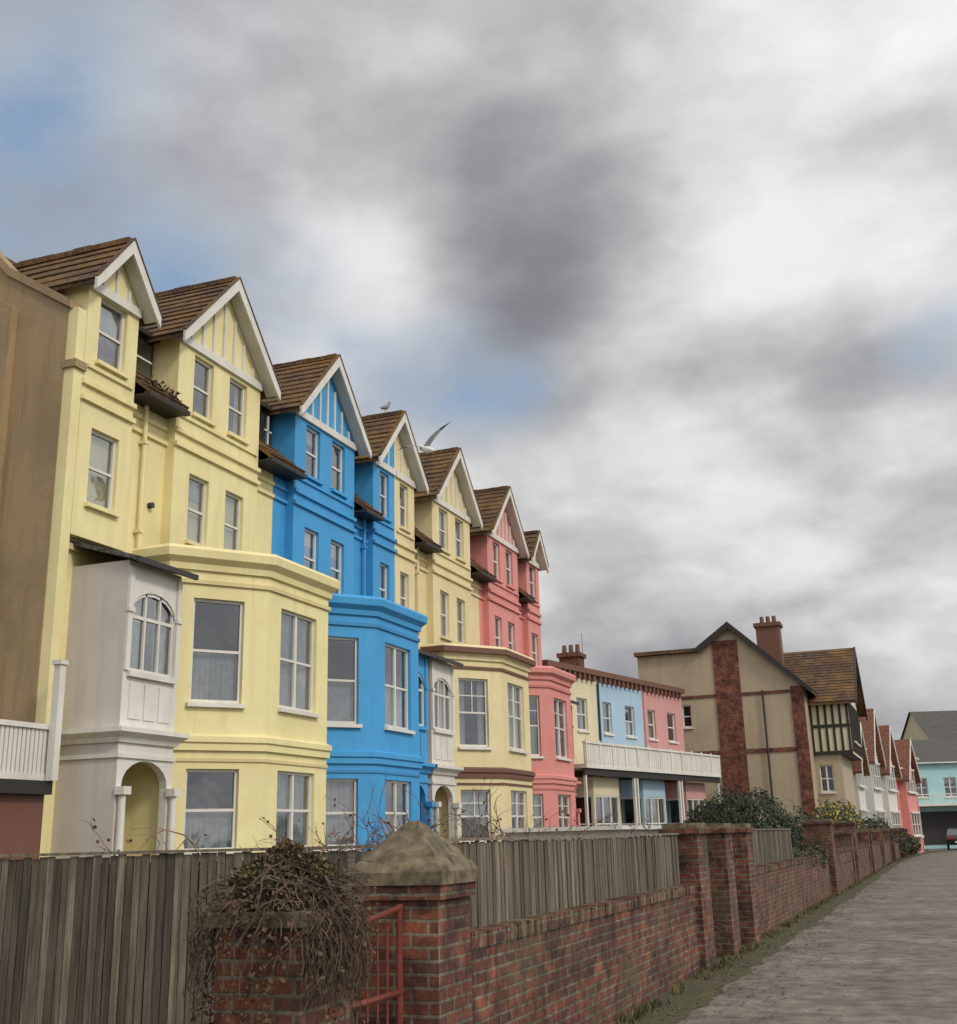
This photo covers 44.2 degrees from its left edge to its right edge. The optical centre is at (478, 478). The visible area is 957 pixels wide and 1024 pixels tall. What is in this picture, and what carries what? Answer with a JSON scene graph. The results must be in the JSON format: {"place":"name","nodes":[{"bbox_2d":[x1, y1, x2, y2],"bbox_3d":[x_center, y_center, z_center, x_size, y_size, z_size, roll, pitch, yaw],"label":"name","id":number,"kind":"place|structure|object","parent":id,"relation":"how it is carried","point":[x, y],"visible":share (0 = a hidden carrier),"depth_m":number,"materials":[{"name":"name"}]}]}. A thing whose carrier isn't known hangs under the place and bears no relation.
{"place":"outdoors","nodes":[
{"label":"outdoors","id":0,"kind":"place"},
{"bbox_2d":[45,265,272,856],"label":"walls","id":1,"kind":"structure","parent":0,"point":[170,468],"depth_m":23.70,"materials":[{"name":"yellow paint"}]},
{"bbox_2d":[5,256,271,449],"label":"roof","id":2,"kind":"structure","parent":1,"relation":"attached to","point":[101,355],"depth_m":24.11,"materials":[{"name":"brown tile"}]},
{"bbox_2d":[133,405,148,548],"bbox_3d":[-6.487,3.288,21.995,0.158,9.900,0.140,-8,-18,20],"label":"downpipe","id":3,"kind":"object","parent":1,"relation":"attached to","point":[144,443],"visible":0.38,"depth_m":22.98,"materials":[{"name":"metal"}]},
{"bbox_2d":[12,237,281,398],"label":"gable roof","id":4,"kind":"structure","parent":1,"relation":"on","point":[182,309],"depth_m":23.61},
{"bbox_2d":[69,410,274,561],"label":"mouldings","id":5,"kind":"object","parent":1,"relation":"attached to","point":[72,547],"visible":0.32,"depth_m":23.31,"materials":[{"name":"yellow paint"}]},
{"bbox_2d":[80,240,280,485],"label":"gable timbers","id":6,"kind":"object","parent":1,"relation":"attached to","point":[130,259],"visible":0.95,"depth_m":24.98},
{"bbox_2d":[86,299,312,852],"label":"window frames","id":7,"kind":"structure","parent":1,"relation":"attached to","point":[158,622],"depth_m":22.84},
{"bbox_2d":[98,315,309,844],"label":"room interiors","id":8,"kind":"object","parent":1,"relation":"attached to","point":[216,627],"visible":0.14,"depth_m":23.09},
{"bbox_2d":[99,304,305,848],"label":"curtains","id":9,"kind":"object","parent":8,"relation":"attached to","point":[219,824],"visible":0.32,"depth_m":22.66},
{"bbox_2d":[134,326,294,474],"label":"eaves and dormers","id":10,"kind":"object","parent":1,"relation":"attached to","point":[161,404],"visible":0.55,"depth_m":24.23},
{"bbox_2d":[347,820,479,1023],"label":"brick gate pier","id":11,"kind":"structure","parent":0,"point":[426,875],"depth_m":7.12,"materials":[{"name":"brick"}]},
{"bbox_2d":[350,904,403,1023],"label":"rusty metal gate","id":12,"kind":"structure","parent":11,"relation":"attached to","point":[398,992],"depth_m":6.85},
{"bbox_2d":[0,0,956,739],"label":"sky","id":13,"kind":"structure","parent":0,"point":[677,279],"materials":[{"name":"grey"}]},
{"bbox_2d":[470,509,541,665],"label":"walls","id":14,"kind":"structure","parent":0,"point":[481,549],"depth_m":42.14,"materials":[{"name":"pink paint"}]},
{"bbox_2d":[469,485,548,570],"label":"gable roof","id":15,"kind":"structure","parent":14,"relation":"on","point":[490,501],"depth_m":42.53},
{"bbox_2d":[484,489,548,624],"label":"gable timbers","id":16,"kind":"object","parent":14,"relation":"attached to","point":[521,549],"visible":0.84,"depth_m":43.26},
{"bbox_2d":[492,542,569,827],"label":"window frames","id":17,"kind":"structure","parent":14,"relation":"attached to","point":[558,728],"depth_m":40.61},
{"bbox_2d":[494,546,567,827],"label":"room interiors","id":18,"kind":"object","parent":17,"relation":"attached to","point":[533,714],"visible":0.14,"depth_m":40.56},
{"bbox_2d":[493,545,565,827],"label":"curtains","id":19,"kind":"object","parent":18,"relation":"on","point":[533,736],"visible":0.14,"depth_m":39.24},
{"bbox_2d":[493,825,661,841],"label":"white garden shed","id":20,"kind":"structure","parent":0,"point":[620,829],"depth_m":24.51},
{"bbox_2d":[570,679,600,776],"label":"walls","id":21,"kind":"structure","parent":0,"point":[584,689],"depth_m":48.10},
{"bbox_2d":[542,659,599,675],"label":"roof","id":22,"kind":"structure","parent":21,"relation":"on","point":[555,664],"depth_m":47.25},
{"bbox_2d":[556,633,586,666],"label":"chimney","id":23,"kind":"object","parent":22,"relation":"on","point":[577,657],"visible":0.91,"depth_m":58.21,"materials":[{"name":"red brick"}]},
{"bbox_2d":[576,699,617,825],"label":"room interiors","id":24,"kind":"object","parent":21,"relation":"attached to","point":[580,803],"visible":0.22,"depth_m":46.47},
{"bbox_2d":[575,698,619,825],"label":"window frames","id":25,"kind":"structure","parent":21,"relation":"attached to","point":[602,805],"depth_m":46.13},
{"bbox_2d":[574,739,637,825],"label":"balcony","id":26,"kind":"structure","parent":21,"relation":"attached to","point":[609,759],"depth_m":45.47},
{"bbox_2d":[596,678,646,814],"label":"walls","id":27,"kind":"structure","parent":0,"point":[618,699],"depth_m":50.67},
{"bbox_2d":[602,704,663,824],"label":"room interiors","id":28,"kind":"object","parent":27,"relation":"attached to","point":[629,809],"visible":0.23,"depth_m":50.01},
{"bbox_2d":[602,702,665,824],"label":"window frames","id":29,"kind":"structure","parent":27,"relation":"attached to","point":[650,800],"depth_m":49.61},
{"bbox_2d":[635,745,682,824],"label":"balcony","id":30,"kind":"structure","parent":27,"relation":"attached to","point":[658,764],"depth_m":49.10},
{"bbox_2d":[641,691,686,782],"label":"walls","id":31,"kind":"structure","parent":0,"point":[660,706],"depth_m":54.16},
{"bbox_2d":[651,712,702,822],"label":"room interiors","id":32,"kind":"object","parent":31,"relation":"attached to","point":[674,809],"visible":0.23,"depth_m":53.46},
{"bbox_2d":[680,750,720,819],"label":"balcony","id":33,"kind":"structure","parent":31,"relation":"attached to","point":[698,767],"depth_m":52.51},
{"bbox_2d":[658,823,716,971],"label":"brick gate pier","id":34,"kind":"structure","parent":0,"point":[692,844],"depth_m":14.48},
{"bbox_2d":[613,848,956,1023],"bbox_3d":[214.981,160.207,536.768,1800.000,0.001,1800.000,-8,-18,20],"label":"ground","id":35,"kind":"structure","parent":0,"point":[925,851],"depth_m":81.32,"materials":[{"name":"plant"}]},
{"bbox_2d":[0,659,68,864],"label":"neighbouring balcony annexe","id":36,"kind":"structure","parent":35,"relation":"on","point":[29,758],"depth_m":18.43,"materials":[{"name":"white painted wood"},{"name":"red-brown stucco"}]},
{"bbox_2d":[0,251,86,858],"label":"flank wall","id":37,"kind":"structure","parent":35,"relation":"on","point":[43,366],"depth_m":20.92,"materials":[{"name":"brown paint"}]},
{"bbox_2d":[50,560,189,858],"bbox_3d":[-6.181,4.734,20.424,1.420,6.400,1.950,-8,-18,20],"label":"porch","id":38,"kind":"object","parent":35,"relation":"on","point":[118,719],"visible":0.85,"depth_m":20.14,"materials":[{"name":"white paint"}]},
{"bbox_2d":[70,540,198,579],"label":"porch roof","id":39,"kind":"structure","parent":38,"relation":"attached to","point":[118,555],"depth_m":20.81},
{"bbox_2d":[121,762,158,861],"bbox_3d":[-6.307,6.191,20.044,1.050,3.200,1.510,-8,-18,20],"label":"porch lining","id":40,"kind":"object","parent":38,"relation":"in","point":[142,800],"visible":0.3,"depth_m":20.85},
{"bbox_2d":[0,845,377,1023],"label":"timber side fence","id":41,"kind":"object","parent":35,"relation":"on","point":[97,938],"visible":0.66,"depth_m":8.33,"materials":[{"name":"grey wood"}]},
{"bbox_2d":[171,569,327,861],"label":"bay walls","id":42,"kind":"structure","parent":35,"relation":"on","point":[259,714],"depth_m":22.72,"materials":[{"name":"yellow paint"}]},
{"bbox_2d":[84,359,320,853],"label":"sills","id":43,"kind":"structure","parent":42,"relation":"on","point":[124,376],"depth_m":22.36,"materials":[{"name":"white paint"}]},
{"bbox_2d":[132,543,339,767],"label":"bay cornice","id":44,"kind":"structure","parent":42,"relation":"attached to","point":[229,561],"depth_m":22.88,"materials":[{"name":"yellow paint"}]},
{"bbox_2d":[78,815,446,857],"bbox_3d":[-2.024,3.954,10.285,3.746,1.989,3.761,-8,-18,20],"label":"bare garden shrub","id":45,"kind":"object","parent":35,"relation":"on","point":[188,839],"visible":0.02,"depth_m":10.15,"materials":[{"name":"brown plant"}]},
{"bbox_2d":[205,905,360,1023],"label":"vine covered brick pier","id":46,"kind":"structure","parent":35,"relation":"on","point":[288,1008],"depth_m":5.64,"materials":[{"name":"brick"}]},
{"bbox_2d":[180,838,380,1023],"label":"dead vine tangle","id":47,"kind":"object","parent":46,"relation":"on","point":[282,879],"visible":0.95,"depth_m":5.72,"materials":[{"name":"woody twigs"},{"name":"dry leaves"}]},
{"bbox_2d":[271,377,394,641],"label":"walls","id":48,"kind":"structure","parent":35,"relation":"on","point":[291,521],"depth_m":30.30,"materials":[{"name":"blue paint"}]},
{"bbox_2d":[260,353,371,456],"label":"gable roof","id":49,"kind":"structure","parent":48,"relation":"on","point":[299,380],"depth_m":30.22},
{"bbox_2d":[258,404,384,522],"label":"eaves and dormers","id":50,"kind":"object","parent":48,"relation":"attached to","point":[368,513],"visible":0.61,"depth_m":28.76,"materials":[{"name":"wood"}]},
{"bbox_2d":[291,356,396,552],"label":"gable timbers","id":51,"kind":"object","parent":48,"relation":"attached to","point":[337,374],"visible":0.84,"depth_m":30.99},
{"bbox_2d":[264,416,423,845],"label":"window frames","id":52,"kind":"structure","parent":48,"relation":"attached to","point":[384,590],"depth_m":28.61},
{"bbox_2d":[306,434,405,827],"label":"room interiors","id":53,"kind":"object","parent":48,"relation":"attached to","point":[340,660],"visible":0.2,"depth_m":28.60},
{"bbox_2d":[304,430,402,844],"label":"curtains","id":54,"kind":"object","parent":53,"relation":"attached to","point":[338,693],"visible":0.28,"depth_m":26.93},
{"bbox_2d":[281,771,447,856],"bbox_3d":[-1.014,3.867,10.553,4.027,2.538,3.294,6,-19,-23],"label":"bare garden shrub","id":55,"kind":"object","parent":35,"relation":"on","point":[386,836],"visible":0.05,"depth_m":10.53,"materials":[{"name":"brown plant"}]},
{"bbox_2d":[326,613,419,857],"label":"bay walls","id":56,"kind":"structure","parent":35,"relation":"on","point":[371,734],"depth_m":27.31,"materials":[{"name":"blue paint"}]},
{"bbox_2d":[305,474,414,851],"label":"sills","id":57,"kind":"structure","parent":56,"relation":"on","point":[342,495],"depth_m":28.24,"materials":[{"name":"white paint"}]},
{"bbox_2d":[326,593,427,776],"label":"bay cornice","id":58,"kind":"structure","parent":56,"relation":"attached to","point":[388,610],"depth_m":27.54,"materials":[{"name":"blue paint"}]},
{"bbox_2d":[418,654,436,829],"bbox_3d":[-2.070,7.769,30.698,1.420,6.400,1.800,-8,-18,20],"label":"porch","id":59,"kind":"object","parent":35,"relation":"on","point":[426,769],"visible":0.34,"depth_m":31.10,"materials":[{"name":"blue paint"}]},
{"bbox_2d":[298,785,568,855],"bbox_3d":[-0.884,5.107,15.359,3.688,2.482,5.269,-8,-18,20],"label":"bare garden shrub","id":60,"kind":"object","parent":35,"relation":"on","point":[546,819],"visible":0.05,"depth_m":15.16,"materials":[{"name":"brown plant"}]},
{"bbox_2d":[394,434,479,681],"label":"walls","id":61,"kind":"structure","parent":35,"relation":"on","point":[422,516],"depth_m":36.42,"materials":[{"name":"beige paint"}]},
{"bbox_2d":[354,410,482,526],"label":"gable roof","id":62,"kind":"structure","parent":61,"relation":"attached to","point":[380,428],"depth_m":35.50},
{"bbox_2d":[370,413,482,590],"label":"gable timbers","id":63,"kind":"object","parent":61,"relation":"attached to","point":[419,483],"visible":0.84,"depth_m":36.55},
{"bbox_2d":[414,529,493,580],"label":"eaves and dormers","id":64,"kind":"object","parent":61,"relation":"attached to","point":[427,545],"visible":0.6,"depth_m":35.83,"materials":[{"name":"brown tile"}]},
{"bbox_2d":[400,488,522,836],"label":"room interiors","id":65,"kind":"object","parent":61,"relation":"attached to","point":[470,721],"visible":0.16,"depth_m":35.30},
{"bbox_2d":[400,512,520,837],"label":"curtains","id":66,"kind":"object","parent":65,"relation":"attached to","point":[466,797],"visible":0.28,"depth_m":34.63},
{"bbox_2d":[400,485,525,842],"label":"window frames","id":67,"kind":"structure","parent":61,"relation":"attached to","point":[443,696],"depth_m":34.92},
{"bbox_2d":[426,658,463,842],"bbox_3d":[-1.426,8.245,32.310,1.420,6.400,2.000,-8,-18,20],"label":"porch","id":68,"kind":"object","parent":35,"relation":"on","point":[440,755],"visible":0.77,"depth_m":32.35,"materials":[{"name":"beige paint"}]},
{"bbox_2d":[435,787,448,837],"bbox_3d":[-1.551,9.701,31.930,1.050,3.200,1.560,-8,-18,20],"label":"porch lining","id":69,"kind":"object","parent":68,"relation":"in","point":[441,795],"depth_m":32.72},
{"bbox_2d":[257,794,656,969],"bbox_3d":[-0.195,4.358,12.149,4.234,2.071,4.781,-8,-18,20],"label":"bare garden shrub","id":70,"kind":"object","parent":35,"relation":"on","point":[468,836],"visible":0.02,"depth_m":11.17,"materials":[{"name":"brown plant"}]},
{"bbox_2d":[445,659,533,842],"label":"bay walls","id":71,"kind":"structure","parent":35,"relation":"on","point":[500,754],"depth_m":34.87,"materials":[{"name":"beige paint"}]},
{"bbox_2d":[399,526,528,753],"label":"sills","id":72,"kind":"structure","parent":71,"relation":"on","point":[408,531],"depth_m":35.55,"materials":[{"name":"beige paint"}]},
{"bbox_2d":[420,643,535,787],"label":"bay cornice","id":73,"kind":"structure","parent":71,"relation":"attached to","point":[510,657],"depth_m":34.89,"materials":[{"name":"beige paint"}]},
{"bbox_2d":[347,778,667,922],"bbox_3d":[-0.089,4.593,13.376,4.567,2.316,4.383,-8,-18,20],"label":"bare garden shrub","id":74,"kind":"object","parent":35,"relation":"on","point":[495,820],"visible":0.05,"depth_m":13.30,"materials":[{"name":"brown plant"}]},
{"bbox_2d":[528,679,575,827],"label":"bay walls","id":75,"kind":"structure","parent":35,"relation":"on","point":[549,763],"depth_m":39.37,"materials":[{"name":"pink paint"}]},
{"bbox_2d":[528,666,576,791],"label":"bay cornice","id":76,"kind":"structure","parent":75,"relation":"attached to","point":[557,675],"depth_m":39.60,"materials":[{"name":"pink paint"}]},
{"bbox_2d":[471,884,699,1023],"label":"brick garden wall","id":77,"kind":"structure","parent":35,"relation":"on","point":[570,965],"depth_m":9.90,"materials":[{"name":"brick"}]},
{"bbox_2d":[444,833,679,928],"bbox_3d":[1.037,4.148,10.936,0.215,1.612,7.580,-8,-18,20],"label":"timber board fence","id":78,"kind":"object","parent":77,"relation":"on","point":[524,877],"visible":0.55,"depth_m":10.01,"materials":[{"name":"grey wood"}]},
{"bbox_2d":[575,777,620,825],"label":"bay","id":79,"kind":"object","parent":35,"relation":"on","point":[602,786],"visible":0.37,"depth_m":45.61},
{"bbox_2d":[618,780,666,824],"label":"bay","id":80,"kind":"object","parent":35,"relation":"on","point":[651,788],"visible":0.38,"depth_m":49.05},
{"bbox_2d":[665,782,705,820],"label":"bay","id":81,"kind":"object","parent":35,"relation":"on","point":[691,790],"visible":0.27,"depth_m":52.53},
{"bbox_2d":[706,823,741,956],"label":"brick gate pier","id":82,"kind":"structure","parent":35,"relation":"on","point":[722,872],"depth_m":16.17,"materials":[{"name":"brick"}]},
{"bbox_2d":[683,784,806,852],"bbox_3d":[6.490,9.040,29.338,3.071,2.775,4.631,0,-17,-4],"label":"evergreen hedge bush","id":83,"kind":"object","parent":35,"relation":"on","point":[712,811],"visible":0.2,"depth_m":28.55,"materials":[{"name":"green plant"}]},
{"bbox_2d":[731,823,760,944],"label":"brick gate pier","id":84,"kind":"structure","parent":35,"relation":"on","point":[747,897],"depth_m":17.87,"materials":[{"name":"brick"}]},
{"bbox_2d":[637,628,862,845],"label":"walls","id":85,"kind":"structure","parent":35,"relation":"on","point":[691,674],"depth_m":58.50,"materials":[{"name":"paint"}]},
{"bbox_2d":[681,639,815,820],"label":"brick dressings","id":86,"kind":"structure","parent":85,"relation":"attached to","point":[733,751],"depth_m":58.01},
{"bbox_2d":[634,622,865,716],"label":"roof","id":87,"kind":"structure","parent":85,"relation":"on","point":[823,677],"depth_m":60.69,"materials":[{"name":"brown tile"}]},
{"bbox_2d":[753,616,784,666],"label":"chimney","id":88,"kind":"object","parent":87,"relation":"on","point":[769,637],"visible":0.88,"depth_m":62.22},
{"bbox_2d":[684,706,833,790],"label":"room interiors","id":89,"kind":"object","parent":85,"relation":"attached to","point":[687,711],"visible":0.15,"depth_m":59.09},
{"bbox_2d":[808,647,867,757],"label":"timber framing","id":90,"kind":"object","parent":85,"relation":"on","point":[853,725],"visible":0.97,"depth_m":59.01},
{"bbox_2d":[755,853,831,936],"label":"brick garden wall","id":91,"kind":"structure","parent":35,"relation":"on","point":[788,889],"depth_m":22.30,"materials":[{"name":"brick"}]},
{"bbox_2d":[752,829,792,865],"bbox_3d":[5.421,7.366,21.901,0.215,1.652,6.000,-8,-18,20],"label":"timber board fence","id":92,"kind":"object","parent":91,"relation":"on","point":[769,846],"visible":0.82,"depth_m":21.87,"materials":[{"name":"grey wood"}]},
{"bbox_2d":[792,844,828,869],"bbox_3d":[7.647,9.156,27.345,0.742,1.321,4.746,-8,-18,20],"label":"trailing wall shrub","id":93,"kind":"object","parent":35,"relation":"on","point":[814,848],"visible":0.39,"depth_m":27.97,"materials":[{"name":"green plant"}]},
{"bbox_2d":[678,851,956,1023],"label":"footpath","id":94,"kind":"structure","parent":35,"relation":"on","point":[905,982],"depth_m":14.29,"materials":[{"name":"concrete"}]},
{"bbox_2d":[659,865,935,1023],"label":"fallen leaves","id":95,"kind":"object","parent":94,"relation":"on","point":[795,951],"visible":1,"depth_m":15.46,"materials":[{"name":"brown plant"}]},
{"bbox_2d":[800,819,839,895],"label":"brick gate pier","id":96,"kind":"structure","parent":35,"relation":"on","point":[818,832],"depth_m":30.20,"materials":[{"name":"brick"}]},
{"bbox_2d":[810,799,865,828],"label":"yellow forsythia bush","id":97,"kind":"object","parent":35,"relation":"on","point":[829,807],"visible":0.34,"depth_m":46.01,"materials":[{"name":"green plant"}]},
{"bbox_2d":[835,846,854,891],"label":"brick garden wall","id":98,"kind":"structure","parent":35,"relation":"on","point":[848,872],"depth_m":33.33,"materials":[{"name":"brick"}]},
{"bbox_2d":[834,830,857,882],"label":"brick gate pier","id":99,"kind":"structure","parent":35,"relation":"on","point":[849,840],"depth_m":36.40,"materials":[{"name":"brick"}]},
{"bbox_2d":[815,801,897,852],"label":"garden shrub","id":100,"kind":"object","parent":35,"relation":"on","point":[877,824],"visible":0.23,"depth_m":59.32,"materials":[{"name":"green plant"}]},
{"bbox_2d":[851,722,870,824],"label":"cream bay villa","id":101,"kind":"object","parent":35,"relation":"on","point":[860,769],"visible":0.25,"depth_m":65.96,"materials":[{"name":"white paint"}]},
{"bbox_2d":[858,843,870,877],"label":"brick garden wall","id":102,"kind":"structure","parent":35,"relation":"on","point":[865,868],"depth_m":40.97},
{"bbox_2d":[859,708,886,827],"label":"pale blue gabled villa","id":103,"kind":"object","parent":35,"relation":"on","point":[876,761],"visible":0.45,"depth_m":70.74,"materials":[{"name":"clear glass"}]},
{"bbox_2d":[878,725,901,827],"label":"cream gabled villa","id":104,"kind":"object","parent":35,"relation":"on","point":[890,773],"visible":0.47,"depth_m":74.32,"materials":[{"name":"paint"}]},
{"bbox_2d":[894,828,922,857],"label":"garden shrub","id":105,"kind":"object","parent":35,"relation":"on","point":[914,845],"visible":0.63,"depth_m":67.14,"materials":[{"name":"green plant"}]},
{"bbox_2d":[894,739,923,852],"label":"pink gabled villa","id":106,"kind":"object","parent":35,"relation":"on","point":[907,800],"visible":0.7,"depth_m":79.51,"materials":[{"name":"paint"}]},
{"bbox_2d":[917,763,956,848],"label":"walls","id":107,"kind":"structure","parent":35,"relation":"on","point":[933,774],"depth_m":94.10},
{"bbox_2d":[911,739,956,761],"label":"roof","id":108,"kind":"structure","parent":107,"relation":"on","point":[938,750],"depth_m":96.96,"materials":[{"name":"tile"}]},
{"bbox_2d":[920,811,956,844],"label":"shopfront","id":109,"kind":"object","parent":107,"relation":"attached to","point":[936,826],"depth_m":93.14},
{"bbox_2d":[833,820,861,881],"bbox_3d":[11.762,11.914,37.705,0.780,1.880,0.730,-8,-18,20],"label":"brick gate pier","id":110,"kind":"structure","parent":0,"point":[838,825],"depth_m":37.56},
{"bbox_2d":[900,710,956,739],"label":"cream seafront hotel","id":111,"kind":"structure","parent":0,"point":[925,725],"depth_m":121.00,"materials":[{"name":"grey tile"}]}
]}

